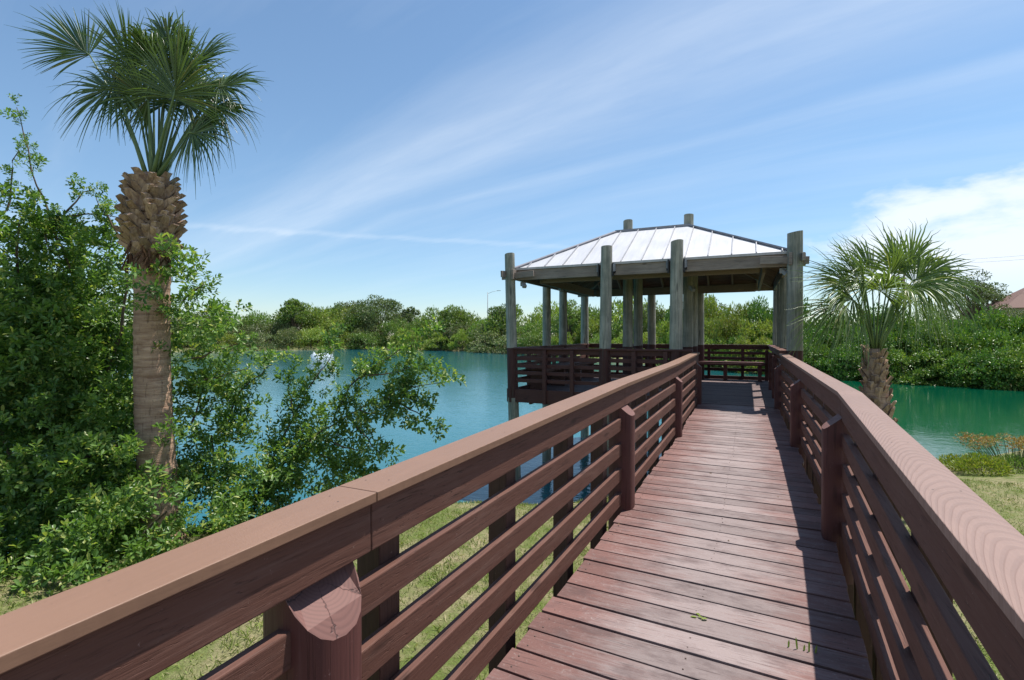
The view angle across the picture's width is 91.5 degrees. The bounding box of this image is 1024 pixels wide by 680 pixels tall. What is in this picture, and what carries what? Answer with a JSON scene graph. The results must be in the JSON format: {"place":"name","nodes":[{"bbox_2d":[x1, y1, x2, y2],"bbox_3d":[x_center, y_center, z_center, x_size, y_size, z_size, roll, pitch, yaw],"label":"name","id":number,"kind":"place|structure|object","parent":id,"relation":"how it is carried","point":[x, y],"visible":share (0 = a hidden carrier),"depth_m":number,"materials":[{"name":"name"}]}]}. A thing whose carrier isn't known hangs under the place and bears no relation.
{"place":"outdoors","nodes":[
{"label":"outdoors","id":0,"kind":"place"},
{"bbox_2d":[0,336,1023,679],"bbox_3d":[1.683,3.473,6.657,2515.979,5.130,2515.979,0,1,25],"label":"ground","id":1,"kind":"structure","parent":0,"point":[468,598],"depth_m":4.29,"materials":[{"name":"green plant"}]},
{"bbox_2d":[0,93,266,613],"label":"shrub","id":2,"kind":"object","parent":1,"relation":"on","point":[71,490],"visible":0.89,"depth_m":5.51,"materials":[{"name":"green plant"}]},
{"bbox_2d":[7,0,269,543],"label":"palm tree","id":3,"kind":"object","parent":1,"relation":"on","point":[149,206],"visible":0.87,"depth_m":5.66,"materials":[{"name":"green plant"}]},
{"bbox_2d":[171,329,216,348],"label":"bush","id":4,"kind":"object","parent":1,"relation":"on","point":[189,339],"visible":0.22,"depth_m":101.38,"materials":[{"name":"green plant"}]},
{"bbox_2d":[201,331,237,347],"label":"feathery bush","id":5,"kind":"object","parent":1,"relation":"on","point":[230,337],"visible":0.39,"depth_m":104.03,"materials":[{"name":"green plant"}]},
{"bbox_2d":[228,324,261,346],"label":"bush","id":6,"kind":"object","parent":1,"relation":"on","point":[239,330],"visible":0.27,"depth_m":112.03,"materials":[{"name":"green plant"}]},
{"bbox_2d":[242,310,281,342],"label":"bush","id":7,"kind":"object","parent":1,"relation":"on","point":[252,317],"visible":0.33,"depth_m":118.60,"materials":[{"name":"green plant"}]},
{"bbox_2d":[243,320,282,345],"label":"bush","id":8,"kind":"object","parent":1,"relation":"on","point":[264,328],"visible":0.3,"depth_m":114.00,"materials":[{"name":"green plant"}]},
{"bbox_2d":[244,332,285,349],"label":"bush","id":9,"kind":"object","parent":1,"relation":"on","point":[265,342],"visible":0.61,"depth_m":106.82,"materials":[{"name":"green plant"}]},
{"bbox_2d":[265,319,302,345],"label":"bush","id":10,"kind":"object","parent":1,"relation":"on","point":[281,326],"visible":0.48,"depth_m":114.93,"materials":[{"name":"green plant"}]},
{"bbox_2d":[273,326,302,348],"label":"bush","id":11,"kind":"object","parent":1,"relation":"on","point":[284,333],"visible":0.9,"depth_m":109.41,"materials":[{"name":"green plant"}]},
{"bbox_2d":[274,298,313,342],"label":"leafy tree","id":12,"kind":"object","parent":1,"relation":"on","point":[292,308],"visible":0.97,"depth_m":116.21,"materials":[{"name":"green plant"}]},
{"bbox_2d":[288,326,326,347],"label":"bush","id":13,"kind":"object","parent":1,"relation":"on","point":[309,335],"visible":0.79,"depth_m":112.25,"materials":[{"name":"green plant"}]},
{"bbox_2d":[159,314,466,546],"bbox_3d":[-2.724,1.209,6.088,4.187,3.089,1.961,0,1,11],"label":"shrub","id":14,"kind":"object","parent":1,"relation":"on","point":[269,479],"visible":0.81,"depth_m":6.33,"materials":[{"name":"green plant"}]},
{"bbox_2d":[297,310,328,344],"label":"bush","id":15,"kind":"object","parent":1,"relation":"on","point":[313,325],"visible":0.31,"depth_m":118.71,"materials":[{"name":"green plant"}]},
{"bbox_2d":[295,303,334,341],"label":"bush","id":16,"kind":"object","parent":1,"relation":"on","point":[310,308],"visible":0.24,"depth_m":121.35,"materials":[{"name":"green plant"}]},
{"bbox_2d":[318,329,343,348],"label":"feathery bush","id":17,"kind":"object","parent":1,"relation":"on","point":[327,343],"visible":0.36,"depth_m":114.43,"materials":[{"name":"green plant"}]},
{"bbox_2d":[317,315,352,345],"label":"bush","id":18,"kind":"object","parent":1,"relation":"on","point":[326,325],"visible":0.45,"depth_m":119.39,"materials":[{"name":"green plant"}]},
{"bbox_2d":[319,303,351,339],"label":"bush","id":19,"kind":"object","parent":1,"relation":"on","point":[334,310],"visible":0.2,"depth_m":125.56,"materials":[{"name":"green plant"}]},
{"bbox_2d":[331,303,360,340],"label":"bush","id":20,"kind":"object","parent":1,"relation":"on","point":[344,310],"visible":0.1,"depth_m":126.65,"materials":[{"name":"green plant"}]},
{"bbox_2d":[0,352,701,679],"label":"railing","id":21,"kind":"object","parent":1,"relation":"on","point":[309,592],"visible":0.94,"depth_m":1.45,"materials":[{"name":"brown paint"}]},
{"bbox_2d":[335,300,369,317],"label":"oak tree","id":22,"kind":"object","parent":1,"relation":"on","point":[347,305],"visible":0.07,"depth_m":133.33,"materials":[{"name":"green plant"}]},
{"bbox_2d":[338,312,375,344],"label":"bush","id":23,"kind":"object","parent":1,"relation":"on","point":[353,323],"visible":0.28,"depth_m":122.40,"materials":[{"name":"green plant"}]},
{"bbox_2d":[346,327,371,348],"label":"bush","id":24,"kind":"object","parent":1,"relation":"on","point":[356,331],"visible":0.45,"depth_m":117.28,"materials":[{"name":"green plant"}]},
{"bbox_2d":[343,330,386,348],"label":"bush","id":25,"kind":"object","parent":1,"relation":"on","point":[368,336],"visible":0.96,"depth_m":115.38,"materials":[{"name":"green plant"}]},
{"bbox_2d":[349,315,385,345],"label":"bush","id":26,"kind":"object","parent":1,"relation":"on","point":[368,326],"visible":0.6,"depth_m":121.27,"materials":[{"name":"green plant"}]},
{"bbox_2d":[340,294,414,332],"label":"oak tree","id":27,"kind":"object","parent":1,"relation":"on","point":[386,306],"visible":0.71,"depth_m":124.67,"materials":[{"name":"green plant"}]},
{"bbox_2d":[376,318,407,346],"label":"bush","id":28,"kind":"object","parent":1,"relation":"on","point":[391,326],"visible":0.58,"depth_m":117.23,"materials":[{"name":"green plant"}]},
{"bbox_2d":[386,327,411,348],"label":"feathery bush","id":29,"kind":"object","parent":1,"relation":"on","point":[394,337],"visible":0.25,"depth_m":112.76,"materials":[{"name":"green plant"}]},
{"bbox_2d":[386,311,412,340],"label":"bush","id":30,"kind":"object","parent":1,"relation":"on","point":[398,317],"visible":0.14,"depth_m":123.40,"materials":[{"name":"green plant"}]},
{"bbox_2d":[398,306,420,326],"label":"oak tree","id":31,"kind":"object","parent":1,"relation":"on","point":[408,312],"visible":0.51,"depth_m":124.83,"materials":[{"name":"green plant"}]},
{"bbox_2d":[396,328,424,349],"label":"feathery bush","id":32,"kind":"object","parent":1,"relation":"on","point":[411,337],"visible":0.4,"depth_m":108.40,"materials":[{"name":"green plant"}]},
{"bbox_2d":[403,318,429,346],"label":"bush","id":33,"kind":"object","parent":1,"relation":"on","point":[408,326],"visible":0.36,"depth_m":114.13,"materials":[{"name":"green plant"}]},
{"bbox_2d":[416,307,442,345],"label":"bush","id":34,"kind":"object","parent":1,"relation":"on","point":[431,313],"visible":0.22,"depth_m":116.18,"materials":[{"name":"green plant"}]},
{"bbox_2d":[421,332,450,350],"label":"feathery bush","id":35,"kind":"object","parent":1,"relation":"on","point":[429,346],"visible":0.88,"depth_m":105.63,"materials":[{"name":"green plant"}]},
{"bbox_2d":[430,304,469,334],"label":"leafy tree","id":36,"kind":"object","parent":1,"relation":"on","point":[445,316],"visible":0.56,"depth_m":110.00,"materials":[{"name":"green plant"}]},
{"bbox_2d":[440,322,475,349],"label":"bush","id":37,"kind":"object","parent":1,"relation":"on","point":[452,330],"visible":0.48,"depth_m":105.95,"materials":[{"name":"green plant"}]},
{"bbox_2d":[447,327,473,350],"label":"feathery bush","id":38,"kind":"object","parent":1,"relation":"on","point":[460,335],"visible":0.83,"depth_m":101.33,"materials":[{"name":"green plant"}]},
{"bbox_2d":[444,306,480,346],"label":"bush","id":39,"kind":"object","parent":1,"relation":"on","point":[470,319],"visible":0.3,"depth_m":110.21,"materials":[{"name":"green plant"}]},
{"bbox_2d":[466,315,488,342],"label":"bush","id":40,"kind":"object","parent":1,"relation":"on","point":[479,322],"visible":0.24,"depth_m":102.77,"materials":[{"name":"green plant"}]},
{"bbox_2d":[464,322,502,351],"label":"bush","id":41,"kind":"object","parent":1,"relation":"on","point":[477,332],"visible":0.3,"depth_m":98.88,"materials":[{"name":"green plant"}]},
{"bbox_2d":[466,331,506,352],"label":"bush","id":42,"kind":"object","parent":1,"relation":"on","point":[489,349],"visible":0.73,"depth_m":92.74,"materials":[{"name":"green plant"}]},
{"bbox_2d":[482,303,518,342],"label":"leafy tree","id":43,"kind":"object","parent":1,"relation":"on","point":[500,309],"visible":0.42,"depth_m":98.36,"materials":[{"name":"green plant"}]},
{"bbox_2d":[480,304,526,346],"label":"bush","id":44,"kind":"object","parent":1,"relation":"on","point":[501,325],"visible":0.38,"depth_m":96.66,"materials":[{"name":"green plant"}]},
{"bbox_2d":[491,333,535,352],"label":"bush","id":45,"kind":"object","parent":1,"relation":"on","point":[504,343],"visible":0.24,"depth_m":87.74,"materials":[{"name":"green plant"}]},
{"bbox_2d":[506,321,542,351],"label":"bush","id":46,"kind":"object","parent":1,"relation":"on","point":[539,328],"visible":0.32,"depth_m":87.15,"materials":[{"name":"green plant"}]},
{"bbox_2d":[517,330,554,354],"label":"bush","id":47,"kind":"object","parent":1,"relation":"on","point":[529,340],"visible":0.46,"depth_m":81.83,"materials":[{"name":"green plant"}]},
{"bbox_2d":[522,301,558,345],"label":"bush","id":48,"kind":"object","parent":1,"relation":"on","point":[535,317],"visible":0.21,"depth_m":92.32,"materials":[{"name":"green plant"}]},
{"bbox_2d":[551,332,574,357],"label":"feathery bush","id":49,"kind":"object","parent":1,"relation":"on","point":[556,339],"visible":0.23,"depth_m":74.10,"materials":[{"name":"green plant"}]},
{"bbox_2d":[551,299,580,337],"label":"leafy tree","id":50,"kind":"object","parent":1,"relation":"on","point":[572,315],"visible":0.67,"depth_m":76.62,"materials":[{"name":"green plant"}]},
{"bbox_2d":[572,316,612,342],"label":"bush","id":51,"kind":"object","parent":1,"relation":"on","point":[594,324],"visible":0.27,"depth_m":74.59,"materials":[{"name":"green plant"}]},
{"bbox_2d":[573,304,612,343],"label":"bush","id":52,"kind":"object","parent":1,"relation":"on","point":[592,313],"visible":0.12,"depth_m":78.35,"materials":[{"name":"green plant"}]},
{"bbox_2d":[590,298,622,339],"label":"bush","id":53,"kind":"object","parent":1,"relation":"on","point":[613,307],"visible":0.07,"depth_m":74.33,"materials":[{"name":"green plant"}]},
{"bbox_2d":[611,318,622,348],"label":"bush","id":54,"kind":"object","parent":1,"relation":"on","point":[617,329],"visible":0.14,"depth_m":68.46,"materials":[{"name":"green plant"}]},
{"bbox_2d":[611,330,633,348],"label":"feathery bush","id":55,"kind":"object","parent":1,"relation":"on","point":[619,340],"visible":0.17,"depth_m":64.47,"materials":[{"name":"green plant"}]},
{"bbox_2d":[611,296,667,348],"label":"bush","id":56,"kind":"object","parent":1,"relation":"on","point":[620,311],"visible":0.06,"depth_m":70.30,"materials":[{"name":"green plant"}]},
{"bbox_2d":[633,302,665,343],"bbox_3d":[18.061,-1.020,65.884,6.357,8.259,6.567,0,1,25],"label":"leafy tree","id":57,"kind":"object","parent":1,"relation":"on","point":[659,314],"visible":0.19,"depth_m":64.91,"materials":[{"name":"green plant"}]},
{"bbox_2d":[501,214,809,496],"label":"pavilion","id":58,"kind":"structure","parent":1,"relation":"on","point":[687,265],"depth_m":10.77,"materials":[{"name":"grey wood"}]},
{"bbox_2d":[525,362,596,389],"bbox_3d":[1.429,0.878,13.217,0.468,0.522,4.300,0,1,25],"label":"bench","id":59,"kind":"object","parent":58,"relation":"on","point":[536,386],"visible":0.44,"depth_m":12.61,"materials":[{"name":"brown paint"}]},
{"bbox_2d":[648,361,763,381],"bbox_3d":[4.809,0.864,14.659,4.620,0.522,0.468,0,1,25],"label":"bench","id":60,"kind":"object","parent":58,"relation":"on","point":[741,363],"visible":0.48,"depth_m":13.88,"materials":[{"name":"brown paint"}]},
{"bbox_2d":[656,317,669,342],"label":"bush","id":61,"kind":"object","parent":1,"relation":"on","point":[663,329],"visible":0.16,"depth_m":58.96,"materials":[{"name":"green plant"}]},
{"bbox_2d":[656,306,669,343],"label":"hedge bush","id":62,"kind":"object","parent":1,"relation":"on","point":[664,340],"visible":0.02,"depth_m":56.01,"materials":[{"name":"green plant"}]},
{"bbox_2d":[485,404,872,679],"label":"boardwalk","id":63,"kind":"structure","parent":1,"relation":"on","point":[731,547],"depth_m":2.61,"materials":[{"name":"brown wood"}]},
{"bbox_2d":[774,354,1023,679],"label":"railing","id":64,"kind":"object","parent":63,"relation":"on","point":[875,473],"visible":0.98,"depth_m":1.61,"materials":[{"name":"brown paint"}]},
{"bbox_2d":[704,336,729,367],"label":"hedge bush","id":65,"kind":"object","parent":1,"relation":"on","point":[712,341],"visible":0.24,"depth_m":46.90,"materials":[{"name":"green plant"}]},
{"bbox_2d":[704,314,730,366],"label":"hedge bush","id":66,"kind":"object","parent":1,"relation":"on","point":[706,330],"visible":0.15,"depth_m":49.19,"materials":[{"name":"green plant"}]},
{"bbox_2d":[704,293,732,337],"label":"hedge bush","id":67,"kind":"object","parent":1,"relation":"on","point":[707,312],"visible":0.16,"depth_m":51.48,"materials":[{"name":"green plant"}]},
{"bbox_2d":[704,313,746,367],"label":"hedge bush","id":68,"kind":"object","parent":1,"relation":"on","point":[724,323],"visible":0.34,"depth_m":47.60,"materials":[{"name":"green plant"}]},
{"bbox_2d":[718,300,753,336],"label":"hedge bush","id":69,"kind":"object","parent":1,"relation":"on","point":[742,312],"visible":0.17,"depth_m":49.69,"materials":[{"name":"green plant"}]},
{"bbox_2d":[718,334,758,371],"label":"hedge bush","id":70,"kind":"object","parent":1,"relation":"on","point":[733,339],"visible":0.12,"depth_m":45.91,"materials":[{"name":"green plant"}]},
{"bbox_2d":[722,334,772,373],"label":"hedge bush","id":71,"kind":"object","parent":1,"relation":"on","point":[763,340],"visible":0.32,"depth_m":43.62,"materials":[{"name":"green plant"}]},
{"bbox_2d":[733,317,772,367],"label":"hedge bush","id":72,"kind":"object","parent":1,"relation":"on","point":[766,327],"visible":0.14,"depth_m":45.35,"materials":[{"name":"green plant"}]},
{"bbox_2d":[737,295,772,355],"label":"hedge bush","id":73,"kind":"object","parent":1,"relation":"on","point":[760,311],"visible":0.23,"depth_m":47.37,"materials":[{"name":"green plant"}]},
{"bbox_2d":[759,295,813,339],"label":"hedge bush","id":74,"kind":"object","parent":1,"relation":"on","point":[805,310],"visible":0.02,"depth_m":44.45,"materials":[{"name":"green plant"}]},
{"bbox_2d":[803,315,834,341],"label":"hedge bush","id":75,"kind":"object","parent":1,"relation":"on","point":[826,322],"visible":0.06,"depth_m":42.79,"materials":[{"name":"green plant"}]},
{"bbox_2d":[803,324,838,369],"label":"hedge bush","id":76,"kind":"object","parent":1,"relation":"on","point":[812,332],"visible":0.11,"depth_m":40.64,"materials":[{"name":"green plant"}]},
{"bbox_2d":[803,337,843,376],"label":"hedge bush","id":77,"kind":"object","parent":1,"relation":"on","point":[811,350],"visible":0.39,"depth_m":38.80,"materials":[{"name":"green plant"}]},
{"bbox_2d":[814,340,863,380],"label":"hedge bush","id":78,"kind":"object","parent":1,"relation":"on","point":[842,354],"visible":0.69,"depth_m":36.82,"materials":[{"name":"green plant"}]},
{"bbox_2d":[818,325,868,376],"bbox_3d":[26.693,1.147,39.652,4.757,4.717,5.022,0,1,-33],"label":"hedge bush","id":79,"kind":"object","parent":1,"relation":"on","point":[831,341],"visible":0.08,"depth_m":38.99,"materials":[{"name":"green plant"}]},
{"bbox_2d":[830,324,902,377],"bbox_3d":[27.311,1.046,38.017,5.958,4.950,5.558,0,1,28],"label":"hedge bush","id":80,"kind":"object","parent":1,"relation":"on","point":[889,338],"visible":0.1,"depth_m":37.25,"materials":[{"name":"green plant"}]},
{"bbox_2d":[850,302,898,347],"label":"hedge bush","id":81,"kind":"object","parent":1,"relation":"on","point":[875,310],"visible":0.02,"depth_m":39.81,"materials":[{"name":"green plant"}]},
{"bbox_2d":[845,342,924,381],"bbox_3d":[26.831,1.724,36.128,4.871,3.390,4.783,0,1,33],"label":"hedge bush","id":82,"kind":"object","parent":1,"relation":"on","point":[896,368],"visible":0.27,"depth_m":35.10,"materials":[{"name":"green plant"}]},
{"bbox_2d":[787,217,1001,422],"bbox_3d":[5.851,0.363,7.893,2.809,4.791,3.048,0,1,25],"label":"palm tree","id":83,"kind":"object","parent":1,"relation":"on","point":[932,283],"visible":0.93,"depth_m":7.67,"materials":[{"name":"green plant"}]},
{"bbox_2d":[883,307,938,355],"bbox_3d":[30.484,0.383,38.088,5.827,6.379,5.721,0,1,-26],"label":"hedge bush","id":84,"kind":"object","parent":1,"relation":"on","point":[905,326],"visible":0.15,"depth_m":37.46,"materials":[{"name":"green plant"}]},
{"bbox_2d":[886,347,948,385],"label":"hedge bush","id":85,"kind":"object","parent":1,"relation":"on","point":[920,371],"visible":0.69,"depth_m":33.30,"materials":[{"name":"green plant"}]},
{"bbox_2d":[888,327,946,376],"bbox_3d":[29.573,1.238,36.436,4.660,4.576,4.920,0,1,-23],"label":"hedge bush","id":86,"kind":"object","parent":1,"relation":"on","point":[913,332],"visible":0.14,"depth_m":35.83,"materials":[{"name":"green plant"}]},
{"bbox_2d":[911,295,965,325],"bbox_3d":[39.553,-0.467,45.767,5.496,7.538,5.617,0,1,-36],"label":"leafy tree","id":87,"kind":"object","parent":1,"relation":"on","point":[962,319],"visible":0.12,"depth_m":45.30,"materials":[{"name":"green plant"}]},
{"bbox_2d":[902,320,983,380],"bbox_3d":[29.970,0.963,34.746,5.048,5.141,4.957,0,1,-2],"label":"hedge bush","id":88,"kind":"object","parent":1,"relation":"on","point":[914,345],"visible":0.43,"depth_m":34.22,"materials":[{"name":"green plant"}]},
{"bbox_2d":[912,346,981,386],"bbox_3d":[29.178,1.905,33.502,4.481,3.102,4.244,0,1,11],"label":"hedge bush","id":89,"kind":"object","parent":1,"relation":"on","point":[942,351],"visible":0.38,"depth_m":32.62,"materials":[{"name":"green plant"}]},
{"bbox_2d":[926,316,983,344],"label":"hedge bush","id":90,"kind":"object","parent":1,"relation":"on","point":[955,323],"visible":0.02,"depth_m":36.82,"materials":[{"name":"green plant"}]},
{"bbox_2d":[936,453,977,471],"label":"shore weed","id":91,"kind":"object","parent":1,"relation":"on","point":[943,460],"visible":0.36,"depth_m":10.60,"materials":[{"name":"green plant"}]},
{"bbox_2d":[934,269,1012,322],"bbox_3d":[47.713,-2.075,52.017,6.632,10.632,6.116,0,1,-10],"label":"oak tree","id":92,"kind":"object","parent":1,"relation":"on","point":[985,297],"visible":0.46,"depth_m":50.95,"materials":[{"name":"green plant"}]},
{"bbox_2d":[934,346,1022,389],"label":"hedge bush","id":93,"kind":"object","parent":1,"relation":"on","point":[987,358],"visible":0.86,"depth_m":30.90,"materials":[{"name":"green plant"}]},
{"bbox_2d":[938,324,1022,381],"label":"hedge bush","id":94,"kind":"object","parent":1,"relation":"on","point":[987,338],"visible":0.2,"depth_m":32.82,"materials":[{"name":"green plant"}]},
{"bbox_2d":[949,452,1017,476],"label":"bush","id":95,"kind":"object","parent":1,"relation":"on","point":[963,465],"visible":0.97,"depth_m":9.78,"materials":[{"name":"green plant"}]},
{"bbox_2d":[961,282,1008,324],"bbox_3d":[55.577,-1.828,57.953,5.720,10.024,6.030,0,1,5],"label":"oak tree","id":96,"kind":"object","parent":1,"relation":"on","point":[1000,294],"visible":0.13,"depth_m":57.48,"materials":[{"name":"green plant"}]},
{"bbox_2d":[952,432,1023,466],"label":"flowering plant","id":97,"kind":"object","parent":1,"relation":"on","point":[990,441],"visible":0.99,"depth_m":10.52,"materials":[{"name":"green plant"}]},
{"bbox_2d":[954,305,1022,350],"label":"hedge bush","id":98,"kind":"object","parent":1,"relation":"on","point":[995,318],"visible":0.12,"depth_m":35.23,"materials":[{"name":"green plant"}]},
{"bbox_2d":[964,343,1023,390],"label":"hedge bush","id":99,"kind":"object","parent":1,"relation":"on","point":[1018,353],"visible":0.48,"depth_m":30.50,"materials":[{"name":"green plant"}]},
{"bbox_2d":[985,288,1023,332],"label":"house","id":100,"kind":"structure","parent":1,"relation":"on","point":[1015,301],"depth_m":53.46,"materials":[{"name":"paint"}]},
{"bbox_2d":[988,453,1023,473],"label":"shore weed","id":101,"kind":"object","parent":1,"relation":"on","point":[1017,459],"visible":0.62,"depth_m":9.90,"materials":[{"name":"green plant"}]},
{"bbox_2d":[996,308,1023,329],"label":"leafy tree","id":102,"kind":"object","parent":1,"relation":"on","point":[1018,313],"visible":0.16,"depth_m":46.35,"materials":[{"name":"green plant"}]},
{"bbox_2d":[1002,315,1023,336],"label":"hedge bush","id":103,"kind":"object","parent":1,"relation":"on","point":[1015,321],"visible":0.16,"depth_m":34.16,"materials":[{"name":"green plant"}]},
{"bbox_2d":[0,0,1023,335],"label":"sky","id":104,"kind":"structure","parent":0,"point":[404,148],"materials":[{"name":"blue"}]},
{"bbox_2d":[5,349,1023,530],"bbox_3d":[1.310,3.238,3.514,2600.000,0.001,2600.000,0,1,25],"label":"lake water","id":105,"kind":"structure","parent":0,"point":[933,420],"depth_m":22.28,"materials":[{"name":"teal liquid"}]},
{"bbox_2d":[307,352,335,369],"bbox_3d":[-17.903,2.150,46.968,2.755,2.141,2.670,0,1,25],"label":"fountain","id":106,"kind":"object","parent":105,"relation":"on","point":[322,365],"visible":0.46,"depth_m":46.66,"materials":[{"name":"white liquid"}]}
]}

